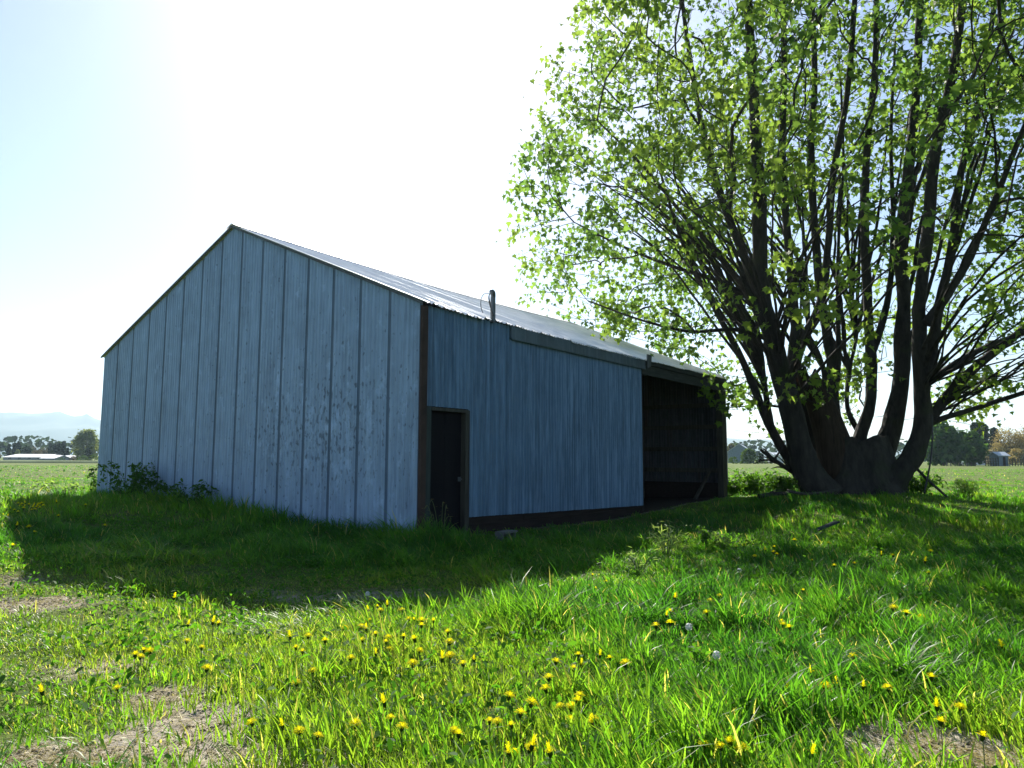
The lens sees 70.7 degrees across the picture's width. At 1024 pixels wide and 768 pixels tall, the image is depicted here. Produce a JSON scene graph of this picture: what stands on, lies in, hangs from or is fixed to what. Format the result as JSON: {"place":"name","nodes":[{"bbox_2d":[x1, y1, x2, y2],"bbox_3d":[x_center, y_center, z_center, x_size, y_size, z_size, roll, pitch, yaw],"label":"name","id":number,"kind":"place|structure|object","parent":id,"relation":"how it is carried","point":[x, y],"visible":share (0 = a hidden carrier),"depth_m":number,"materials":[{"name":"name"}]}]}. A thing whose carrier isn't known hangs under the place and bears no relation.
{"place":"outdoors","nodes":[
{"label":"outdoors","id":0,"kind":"place"},
{"bbox_2d":[0,460,97,462],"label":"bank","id":1,"kind":"structure","parent":0,"point":[40,461],"depth_m":148.58,"materials":[{"name":"green plant"}]},
{"bbox_2d":[0,411,905,458],"bbox_3d":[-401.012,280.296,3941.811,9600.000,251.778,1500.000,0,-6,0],"label":"mountains","id":2,"kind":"structure","parent":0,"point":[59,426],"depth_m":3549.33,"materials":[{"name":"blue"}]},
{"bbox_2d":[0,456,1023,767],"bbox_3d":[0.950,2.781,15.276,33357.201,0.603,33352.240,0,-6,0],"label":"ground","id":3,"kind":"structure","parent":0,"point":[656,504],"depth_m":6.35,"materials":[{"name":"plant"}]},
{"bbox_2d":[5,443,11,455],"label":"fir tree","id":4,"kind":"object","parent":3,"relation":"on","point":[8,450],"visible":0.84,"depth_m":298.32,"materials":[{"name":"green plant"}]},
{"bbox_2d":[10,442,16,454],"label":"fir tree","id":5,"kind":"object","parent":3,"relation":"on","point":[13,448],"visible":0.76,"depth_m":298.28,"materials":[{"name":"green plant"}]},
{"bbox_2d":[15,441,21,453],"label":"tree","id":6,"kind":"object","parent":3,"relation":"on","point":[18,445],"visible":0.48,"depth_m":298.44,"materials":[{"name":"green plant"}]},
{"bbox_2d":[21,445,32,453],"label":"tree","id":7,"kind":"object","parent":3,"relation":"on","point":[26,449],"visible":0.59,"depth_m":301.07,"materials":[{"name":"green plant"}]},
{"bbox_2d":[3,454,58,459],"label":"long shed","id":8,"kind":"structure","parent":3,"relation":"on","point":[25,457],"depth_m":264.68,"materials":[{"name":"white metal"}]},
{"bbox_2d":[37,684,44,712],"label":"dandelion","id":9,"kind":"object","parent":3,"relation":"on","point":[41,690],"visible":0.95,"depth_m":3.91,"materials":[{"name":"yellow plant"}]},
{"bbox_2d":[47,442,52,453],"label":"tree","id":10,"kind":"object","parent":3,"relation":"on","point":[49,448],"visible":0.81,"depth_m":298.38,"materials":[{"name":"green plant"}]},
{"bbox_2d":[52,443,56,453],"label":"tree","id":11,"kind":"object","parent":3,"relation":"on","point":[54,446],"visible":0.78,"depth_m":298.40,"materials":[{"name":"green plant"}]},
{"bbox_2d":[39,455,70,459],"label":"shed","id":12,"kind":"structure","parent":3,"relation":"on","point":[52,457],"depth_m":258.40,"materials":[{"name":"white metal"}]},
{"bbox_2d":[29,480,85,493],"bbox_3d":[-11.903,2.773,18.666,1.743,0.579,1.008,-4,-7,35],"label":"broadleaf weed","id":13,"kind":"object","parent":3,"relation":"on","point":[51,487],"visible":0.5,"depth_m":18.64,"materials":[{"name":"green plant"}]},
{"bbox_2d":[59,441,66,455],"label":"fir tree","id":14,"kind":"object","parent":3,"relation":"on","point":[62,451],"visible":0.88,"depth_m":298.33,"materials":[{"name":"green plant"}]},
{"bbox_2d":[70,428,98,458],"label":"poplar tree","id":15,"kind":"object","parent":3,"relation":"on","point":[82,438],"visible":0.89,"depth_m":272.36,"materials":[{"name":"green plant"}]},
{"bbox_2d":[83,446,92,459],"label":"tree","id":16,"kind":"object","parent":3,"relation":"on","point":[88,452],"visible":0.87,"depth_m":261.11,"materials":[{"name":"green plant"}]},
{"bbox_2d":[87,470,96,490],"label":"broadleaf weed","id":17,"kind":"object","parent":3,"relation":"on","point":[91,478],"visible":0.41,"depth_m":18.99,"materials":[{"name":"green plant"}]},
{"bbox_2d":[112,684,120,708],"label":"dandelion","id":18,"kind":"object","parent":3,"relation":"on","point":[115,687],"visible":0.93,"depth_m":3.95,"materials":[{"name":"yellow plant"}]},
{"bbox_2d":[87,461,159,496],"bbox_3d":[-8.844,2.227,16.644,1.556,0.958,1.909,0,-6,0],"label":"bramble bush","id":19,"kind":"object","parent":3,"relation":"on","point":[137,475],"visible":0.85,"depth_m":16.35,"materials":[{"name":"green plant"}]},
{"bbox_2d":[130,650,138,675],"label":"dandelion","id":20,"kind":"object","parent":3,"relation":"on","point":[135,654],"visible":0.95,"depth_m":4.48,"materials":[{"name":"yellow plant"}]},
{"bbox_2d":[109,476,174,496],"bbox_3d":[-8.198,2.363,16.158,1.516,0.646,1.350,0,-6,0],"label":"bramble bush","id":21,"kind":"object","parent":3,"relation":"on","point":[151,483],"visible":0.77,"depth_m":15.97,"materials":[{"name":"green plant"}]},
{"bbox_2d":[144,646,154,666],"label":"dandelion","id":22,"kind":"object","parent":3,"relation":"on","point":[149,650],"visible":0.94,"depth_m":4.74,"materials":[{"name":"yellow plant"}]},
{"bbox_2d":[168,478,218,505],"bbox_3d":[-6.848,2.326,15.245,1.256,0.697,0.973,-2,-6,16],"label":"bramble bush","id":23,"kind":"object","parent":3,"relation":"on","point":[196,488],"visible":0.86,"depth_m":15.16,"materials":[{"name":"green plant"}]},
{"bbox_2d":[201,663,212,696],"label":"dandelion","id":24,"kind":"object","parent":3,"relation":"on","point":[207,667],"visible":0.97,"depth_m":4.11,"materials":[{"name":"yellow plant"}]},
{"bbox_2d":[246,718,256,752],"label":"dandelion","id":25,"kind":"object","parent":3,"relation":"on","point":[251,721],"visible":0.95,"depth_m":3.42,"materials":[{"name":"yellow plant"}]},
{"bbox_2d":[279,718,284,748],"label":"dandelion","id":26,"kind":"object","parent":3,"relation":"on","point":[281,723],"visible":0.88,"depth_m":3.44,"materials":[{"name":"yellow plant"}]},
{"bbox_2d":[292,725,305,762],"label":"dandelion","id":27,"kind":"object","parent":3,"relation":"on","point":[299,730],"visible":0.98,"depth_m":3.24,"materials":[{"name":"yellow plant"}]},
{"bbox_2d":[314,731,322,767],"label":"dandelion","id":28,"kind":"object","parent":3,"relation":"on","point":[318,736],"visible":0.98,"depth_m":3.26,"materials":[{"name":"yellow plant"}]},
{"bbox_2d":[348,718,361,741],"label":"dandelion","id":29,"kind":"object","parent":3,"relation":"on","point":[356,722],"visible":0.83,"depth_m":3.44,"materials":[{"name":"yellow plant"}]},
{"bbox_2d":[380,692,386,707],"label":"dandelion","id":30,"kind":"object","parent":3,"relation":"on","point":[384,698],"visible":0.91,"depth_m":3.71,"materials":[{"name":"yellow plant"}]},
{"bbox_2d":[385,713,395,737],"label":"dandelion","id":31,"kind":"object","parent":3,"relation":"on","point":[390,716],"visible":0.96,"depth_m":3.48,"materials":[{"name":"yellow plant"}]},
{"bbox_2d":[396,722,408,759],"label":"dandelion","id":32,"kind":"object","parent":3,"relation":"on","point":[402,727],"visible":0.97,"depth_m":3.33,"materials":[{"name":"yellow plant"}]},
{"bbox_2d":[96,223,727,533],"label":"barn","id":33,"kind":"structure","parent":3,"relation":"on","point":[254,366],"depth_m":14.90,"materials":[{"name":"metal"}]},
{"bbox_2d":[430,411,461,531],"bbox_3d":[-1.164,1.586,12.579,0.134,2.200,0.884,-4,-7,36],"label":"door","id":34,"kind":"structure","parent":33,"relation":"in","point":[445,478],"depth_m":12.64,"materials":[{"name":"metal"}]},
{"bbox_2d":[406,659,417,669],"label":"dandelion","id":35,"kind":"object","parent":3,"relation":"on","point":[411,663],"visible":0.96,"depth_m":4.22,"materials":[{"name":"yellow plant"}]},
{"bbox_2d":[424,500,452,529],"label":"dead stalks","id":36,"kind":"object","parent":3,"relation":"on","point":[435,513],"visible":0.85,"depth_m":11.77,"materials":[{"name":"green plant"}]},
{"bbox_2d":[445,651,454,659],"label":"dandelion","id":37,"kind":"object","parent":3,"relation":"on","point":[449,654],"visible":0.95,"depth_m":4.34,"materials":[{"name":"yellow plant"}]},
{"bbox_2d":[445,638,454,662],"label":"dandelion","id":38,"kind":"object","parent":3,"relation":"on","point":[450,640],"visible":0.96,"depth_m":4.57,"materials":[{"name":"yellow plant"}]},
{"bbox_2d":[450,726,458,750],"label":"dandelion","id":39,"kind":"object","parent":3,"relation":"on","point":[454,729],"visible":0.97,"depth_m":3.38,"materials":[{"name":"yellow plant"}]},
{"bbox_2d":[455,728,463,748],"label":"dandelion","id":40,"kind":"object","parent":3,"relation":"on","point":[458,734],"visible":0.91,"depth_m":3.35,"materials":[{"name":"yellow plant"}]},
{"bbox_2d":[458,660,466,685],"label":"dandelion","id":41,"kind":"object","parent":3,"relation":"on","point":[463,664],"visible":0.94,"depth_m":4.13,"materials":[{"name":"yellow plant"}]},
{"bbox_2d":[485,717,493,738],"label":"dandelion","id":42,"kind":"object","parent":3,"relation":"on","point":[489,719],"visible":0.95,"depth_m":3.46,"materials":[{"name":"yellow plant"}]},
{"bbox_2d":[492,716,502,748],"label":"dandelion","id":43,"kind":"object","parent":3,"relation":"on","point":[497,720],"visible":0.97,"depth_m":3.44,"materials":[{"name":"yellow plant"}]},
{"bbox_2d":[495,530,517,541],"bbox_3d":[-0.091,2.515,11.883,0.200,0.190,0.400,-3,-7,29],"label":"cinder block","id":44,"kind":"object","parent":3,"relation":"on","point":[508,532],"depth_m":11.80,"materials":[{"name":"concrete"}]},
{"bbox_2d":[505,741,510,767],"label":"dandelion","id":45,"kind":"object","parent":3,"relation":"on","point":[508,753],"visible":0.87,"depth_m":3.07,"materials":[{"name":"yellow plant"}]},
{"bbox_2d":[504,690,515,722],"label":"dandelion","id":46,"kind":"object","parent":3,"relation":"on","point":[510,695],"visible":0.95,"depth_m":3.71,"materials":[{"name":"yellow plant"}]},
{"bbox_2d":[507,721,513,756],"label":"dandelion","id":47,"kind":"object","parent":3,"relation":"on","point":[511,724],"visible":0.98,"depth_m":3.34,"materials":[{"name":"yellow plant"}]},
{"bbox_2d":[0,506,1023,767],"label":"broadleaf weeds","id":48,"kind":"object","parent":3,"relation":"on","point":[756,574],"visible":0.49,"depth_m":6.09,"materials":[{"name":"green plant"}]},
{"bbox_2d":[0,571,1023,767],"bbox_3d":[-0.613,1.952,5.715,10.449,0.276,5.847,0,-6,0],"label":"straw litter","id":49,"kind":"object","parent":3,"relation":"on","point":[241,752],"visible":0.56,"depth_m":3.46,"materials":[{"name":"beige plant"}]},
{"bbox_2d":[0,435,1023,461],"bbox_3d":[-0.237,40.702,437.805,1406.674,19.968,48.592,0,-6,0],"label":"wood","id":50,"kind":"object","parent":3,"relation":"on","point":[42,445],"visible":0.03,"depth_m":432.19,"materials":[{"name":"green plant"}]},
{"bbox_2d":[0,570,1023,767],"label":"soil crumbs","id":51,"kind":"object","parent":3,"relation":"on","point":[211,727],"visible":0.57,"depth_m":3.54,"materials":[{"name":"brown soil"}]},
{"bbox_2d":[514,707,525,743],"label":"dandelion","id":52,"kind":"object","parent":3,"relation":"on","point":[520,711],"visible":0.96,"depth_m":3.45,"materials":[{"name":"yellow plant"}]},
{"bbox_2d":[524,742,536,767],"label":"dandelion","id":53,"kind":"object","parent":3,"relation":"on","point":[528,749],"visible":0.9,"depth_m":3.04,"materials":[{"name":"yellow plant"}]},
{"bbox_2d":[525,696,537,737],"bbox_3d":[0.096,1.643,3.508,0.068,0.234,0.066,-4,-7,37],"label":"dandelion","id":54,"kind":"object","parent":3,"relation":"on","point":[531,703],"visible":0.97,"depth_m":3.51,"materials":[{"name":"yellow plant"}]},
{"bbox_2d":[529,734,536,767],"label":"dandelion","id":55,"kind":"object","parent":3,"relation":"on","point":[532,744],"visible":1,"depth_m":3.03,"materials":[{"name":"yellow plant"}]},
{"bbox_2d":[539,684,549,708],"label":"dandelion","id":56,"kind":"object","parent":3,"relation":"on","point":[545,687],"visible":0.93,"depth_m":3.80,"materials":[{"name":"yellow plant"}]},
{"bbox_2d":[545,741,552,767],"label":"dandelion","id":57,"kind":"object","parent":3,"relation":"on","point":[549,752],"visible":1,"depth_m":2.99,"materials":[{"name":"yellow plant"}]},
{"bbox_2d":[543,673,554,705],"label":"dandelion","id":58,"kind":"object","parent":3,"relation":"on","point":[549,676],"visible":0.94,"depth_m":3.88,"materials":[{"name":"yellow plant"}]},
{"bbox_2d":[556,702,564,718],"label":"dandelion","id":59,"kind":"object","parent":3,"relation":"on","point":[559,706],"visible":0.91,"depth_m":3.51,"materials":[{"name":"yellow plant"}]},
{"bbox_2d":[619,658,630,680],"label":"dandelion","id":60,"kind":"object","parent":3,"relation":"on","point":[625,661],"visible":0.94,"depth_m":4.20,"materials":[{"name":"yellow plant"}]},
{"bbox_2d":[615,546,666,572],"bbox_3d":[1.604,2.251,9.040,0.699,0.401,0.617,0,-6,0],"label":"weed patch","id":61,"kind":"object","parent":3,"relation":"on","point":[631,560],"visible":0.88,"depth_m":9.01,"materials":[{"name":"green plant"}]},
{"bbox_2d":[637,520,690,554],"bbox_3d":[2.232,2.303,10.350,0.821,0.693,0.535,0,-6,0],"label":"weed patch","id":62,"kind":"object","parent":3,"relation":"on","point":[670,537],"visible":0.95,"depth_m":10.37,"materials":[{"name":"green plant"}]},
{"bbox_2d":[693,470,710,498],"bbox_3d":[6.143,3.309,23.347,0.904,1.036,0.086,4,-7,-36],"label":"plank","id":63,"kind":"object","parent":3,"relation":"on","point":[700,488],"visible":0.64,"depth_m":23.34,"materials":[{"name":"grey wood"}]},
{"bbox_2d":[695,524,712,546],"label":"broadleaf weed","id":64,"kind":"object","parent":3,"relation":"on","point":[705,535],"visible":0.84,"depth_m":10.76,"materials":[{"name":"green plant"}]},
{"bbox_2d":[713,651,720,669],"bbox_3d":[1.230,1.701,4.329,0.049,0.195,0.049,0,-6,0],"label":"dandelion seed head","id":65,"kind":"object","parent":3,"relation":"on","point":[716,654],"visible":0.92,"depth_m":4.33},
{"bbox_2d":[714,741,724,767],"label":"dandelion","id":66,"kind":"object","parent":3,"relation":"on","point":[719,743],"visible":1,"depth_m":3.00,"materials":[{"name":"yellow plant"}]},
{"bbox_2d":[708,529,738,549],"bbox_3d":[3.218,2.322,10.786,0.499,0.347,0.590,0,-6,0],"label":"broadleaf weed","id":67,"kind":"object","parent":3,"relation":"on","point":[716,536],"visible":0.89,"depth_m":10.73,"materials":[{"name":"green plant"}]},
{"bbox_2d":[722,735,735,760],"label":"dandelion","id":68,"kind":"object","parent":3,"relation":"on","point":[728,741],"visible":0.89,"depth_m":3.10,"materials":[{"name":"yellow plant"}]},
{"bbox_2d":[727,475,748,495],"bbox_3d":[7.417,3.476,24.472,1.188,0.759,1.223,-1,-6,13],"label":"weed patch","id":69,"kind":"object","parent":3,"relation":"on","point":[732,489],"visible":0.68,"depth_m":24.18,"materials":[{"name":"green plant"}]},
{"bbox_2d":[735,741,749,752],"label":"dandelion","id":70,"kind":"object","parent":3,"relation":"on","point":[744,745],"visible":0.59,"depth_m":3.10,"materials":[{"name":"yellow plant"}]},
{"bbox_2d":[728,472,769,494],"bbox_3d":[7.921,3.371,24.350,1.712,0.849,1.558,-6,-8,45],"label":"weed patch","id":71,"kind":"object","parent":3,"relation":"on","point":[751,483],"visible":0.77,"depth_m":24.10,"materials":[{"name":"green plant"}]},
{"bbox_2d":[740,448,758,463],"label":"bush","id":72,"kind":"object","parent":3,"relation":"on","point":[748,458],"visible":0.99,"depth_m":203.26,"materials":[{"name":"green plant"}]},
{"bbox_2d":[495,0,1023,495],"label":"maple tree","id":73,"kind":"object","parent":3,"relation":"on","point":[821,450],"visible":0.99,"depth_m":21.23,"materials":[{"name":"green plant"}]},
{"bbox_2d":[754,444,793,475],"bbox_3d":[7.923,2.250,21.471,1.348,1.040,0.673,0,-6,0],"label":"broken branch","id":74,"kind":"object","parent":73,"relation":"attached to","point":[772,459],"visible":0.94,"depth_m":21.36,"materials":[{"name":"brown plant"}]},
{"bbox_2d":[923,416,932,493],"bbox_3d":[12.009,1.788,20.844,0.421,2.736,0.132,2,-6,-16],"label":"hanging rope","id":75,"kind":"object","parent":73,"relation":"hanging from","point":[924,491],"visible":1,"depth_m":20.77,"materials":[{"name":"fabric"}]},
{"bbox_2d":[758,453,765,463],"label":"bush","id":76,"kind":"object","parent":3,"relation":"on","point":[760,456],"visible":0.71,"depth_m":207.56,"materials":[{"name":"green plant"}]},
{"bbox_2d":[733,467,794,492],"bbox_3d":[8.534,3.278,24.450,1.818,0.931,1.802,4,-7,-30],"label":"weed patch","id":77,"kind":"object","parent":3,"relation":"on","point":[761,477],"visible":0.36,"depth_m":24.02,"materials":[{"name":"green plant"}]},
{"bbox_2d":[758,490,789,497],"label":"fallen branch","id":78,"kind":"object","parent":3,"relation":"on","point":[779,493],"visible":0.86,"depth_m":19.93,"materials":[{"name":"brown wood"}]},
{"bbox_2d":[767,452,782,462],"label":"white shed","id":79,"kind":"structure","parent":3,"relation":"on","point":[773,454],"depth_m":224.33,"materials":[{"name":"white metal"}]},
{"bbox_2d":[759,474,797,491],"bbox_3d":[8.051,3.020,21.436,1.294,0.669,1.144,0,-6,0],"label":"weed patch","id":80,"kind":"object","parent":3,"relation":"on","point":[782,483],"visible":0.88,"depth_m":21.30,"materials":[{"name":"green plant"}]},
{"bbox_2d":[809,742,815,767],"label":"dandelion","id":81,"kind":"object","parent":3,"relation":"on","point":[813,746],"visible":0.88,"depth_m":3.01,"materials":[{"name":"yellow plant"}]},
{"bbox_2d":[787,482,839,494],"bbox_3d":[8.448,2.909,20.171,1.525,0.401,0.335,0,-6,0],"label":"fallen branch","id":82,"kind":"object","parent":3,"relation":"on","point":[810,493],"visible":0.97,"depth_m":20.09,"materials":[{"name":"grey wood"}]},
{"bbox_2d":[820,681,831,708],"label":"dandelion","id":83,"kind":"object","parent":3,"relation":"on","point":[823,685],"visible":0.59,"depth_m":3.80,"materials":[{"name":"yellow plant"}]},
{"bbox_2d":[816,521,839,531],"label":"fallen branch","id":84,"kind":"object","parent":3,"relation":"on","point":[830,524],"visible":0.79,"depth_m":14.09,"materials":[{"name":"wood"}]},
{"bbox_2d":[881,683,893,710],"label":"dandelion","id":85,"kind":"object","parent":3,"relation":"on","point":[887,686],"visible":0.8,"depth_m":3.85,"materials":[{"name":"yellow plant"}]},
{"bbox_2d":[907,471,947,494],"bbox_3d":[12.110,2.949,21.461,1.493,0.732,1.131,-4,-7,38],"label":"weed patch","id":86,"kind":"object","parent":3,"relation":"on","point":[916,484],"visible":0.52,"depth_m":21.28,"materials":[{"name":"green plant"}]},
{"bbox_2d":[917,469,948,497],"bbox_3d":[12.098,2.835,20.826,0.091,0.937,0.982,4,-7,-30],"label":"prop stick","id":87,"kind":"object","parent":3,"relation":"on","point":[931,482],"visible":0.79,"depth_m":20.78,"materials":[{"name":"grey wood"}]},
{"bbox_2d":[933,696,941,737],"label":"dandelion","id":88,"kind":"object","parent":3,"relation":"on","point":[936,705],"visible":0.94,"depth_m":3.56,"materials":[{"name":"yellow plant"}]},
{"bbox_2d":[933,716,946,746],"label":"dandelion","id":89,"kind":"object","parent":3,"relation":"on","point":[940,721],"visible":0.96,"depth_m":3.42,"materials":[{"name":"yellow plant"}]},
{"bbox_2d":[925,421,975,465],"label":"tree","id":90,"kind":"object","parent":3,"relation":"on","point":[950,444],"visible":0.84,"depth_m":161.82,"materials":[{"name":"green plant"}]},
{"bbox_2d":[955,702,966,735],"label":"dandelion","id":91,"kind":"object","parent":3,"relation":"on","point":[961,706],"visible":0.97,"depth_m":3.61,"materials":[{"name":"yellow plant"}]},
{"bbox_2d":[945,475,993,496],"bbox_3d":[13.026,2.950,20.578,1.241,0.706,1.130,5,-7,-37],"label":"weed patch","id":92,"kind":"object","parent":3,"relation":"on","point":[967,485],"visible":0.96,"depth_m":20.50,"materials":[{"name":"green plant"}]},
{"bbox_2d":[961,429,989,465],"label":"tree","id":93,"kind":"object","parent":3,"relation":"on","point":[979,445],"visible":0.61,"depth_m":164.75,"materials":[{"name":"green plant"}]},
{"bbox_2d":[970,422,981,436],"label":"fir tree","id":94,"kind":"object","parent":3,"relation":"on","point":[972,426],"visible":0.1,"depth_m":234.25,"materials":[{"name":"green plant"}]},
{"bbox_2d":[975,730,988,765],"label":"dandelion","id":95,"kind":"object","parent":3,"relation":"on","point":[982,736],"visible":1,"depth_m":3.14,"materials":[{"name":"yellow plant"}]},
{"bbox_2d":[979,424,990,463],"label":"fir tree","id":96,"kind":"object","parent":3,"relation":"on","point":[986,431],"visible":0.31,"depth_m":233.57,"materials":[{"name":"green plant"}]},
{"bbox_2d":[985,457,998,465],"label":"wooden fence","id":97,"kind":"object","parent":3,"relation":"on","point":[990,461],"visible":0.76,"depth_m":158.08,"materials":[{"name":"grey wood"}]},
{"bbox_2d":[989,427,1003,451],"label":"fir tree","id":98,"kind":"object","parent":3,"relation":"on","point":[992,431],"visible":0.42,"depth_m":233.99,"materials":[{"name":"green plant"}]},
{"bbox_2d":[987,452,1009,465],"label":"blue shed","id":99,"kind":"structure","parent":3,"relation":"on","point":[1003,459],"depth_m":159.49,"materials":[{"name":"metal"}]},
{"bbox_2d":[988,427,1023,463],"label":"tree","id":100,"kind":"object","parent":3,"relation":"on","point":[1006,444],"visible":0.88,"depth_m":218.38,"materials":[{"name":"plant"}]},
{"bbox_2d":[1007,448,1023,463],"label":"bush","id":101,"kind":"object","parent":3,"relation":"on","point":[1019,454],"visible":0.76,"depth_m":203.25,"materials":[{"name":"plant"}]},
{"bbox_2d":[1009,458,1023,465],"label":"wooden fence","id":102,"kind":"object","parent":3,"relation":"on","point":[1015,464],"visible":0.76,"depth_m":158.09,"materials":[{"name":"grey wood"}]},
{"bbox_2d":[0,0,1023,442],"label":"sky","id":103,"kind":"structure","parent":0,"point":[378,134],"materials":[{"name":"white"}]},
{"bbox_2d":[727,444,753,462],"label":"steel barn","id":104,"kind":"structure","parent":0,"point":[736,450],"depth_m":234.28,"materials":[{"name":"grey metal"}]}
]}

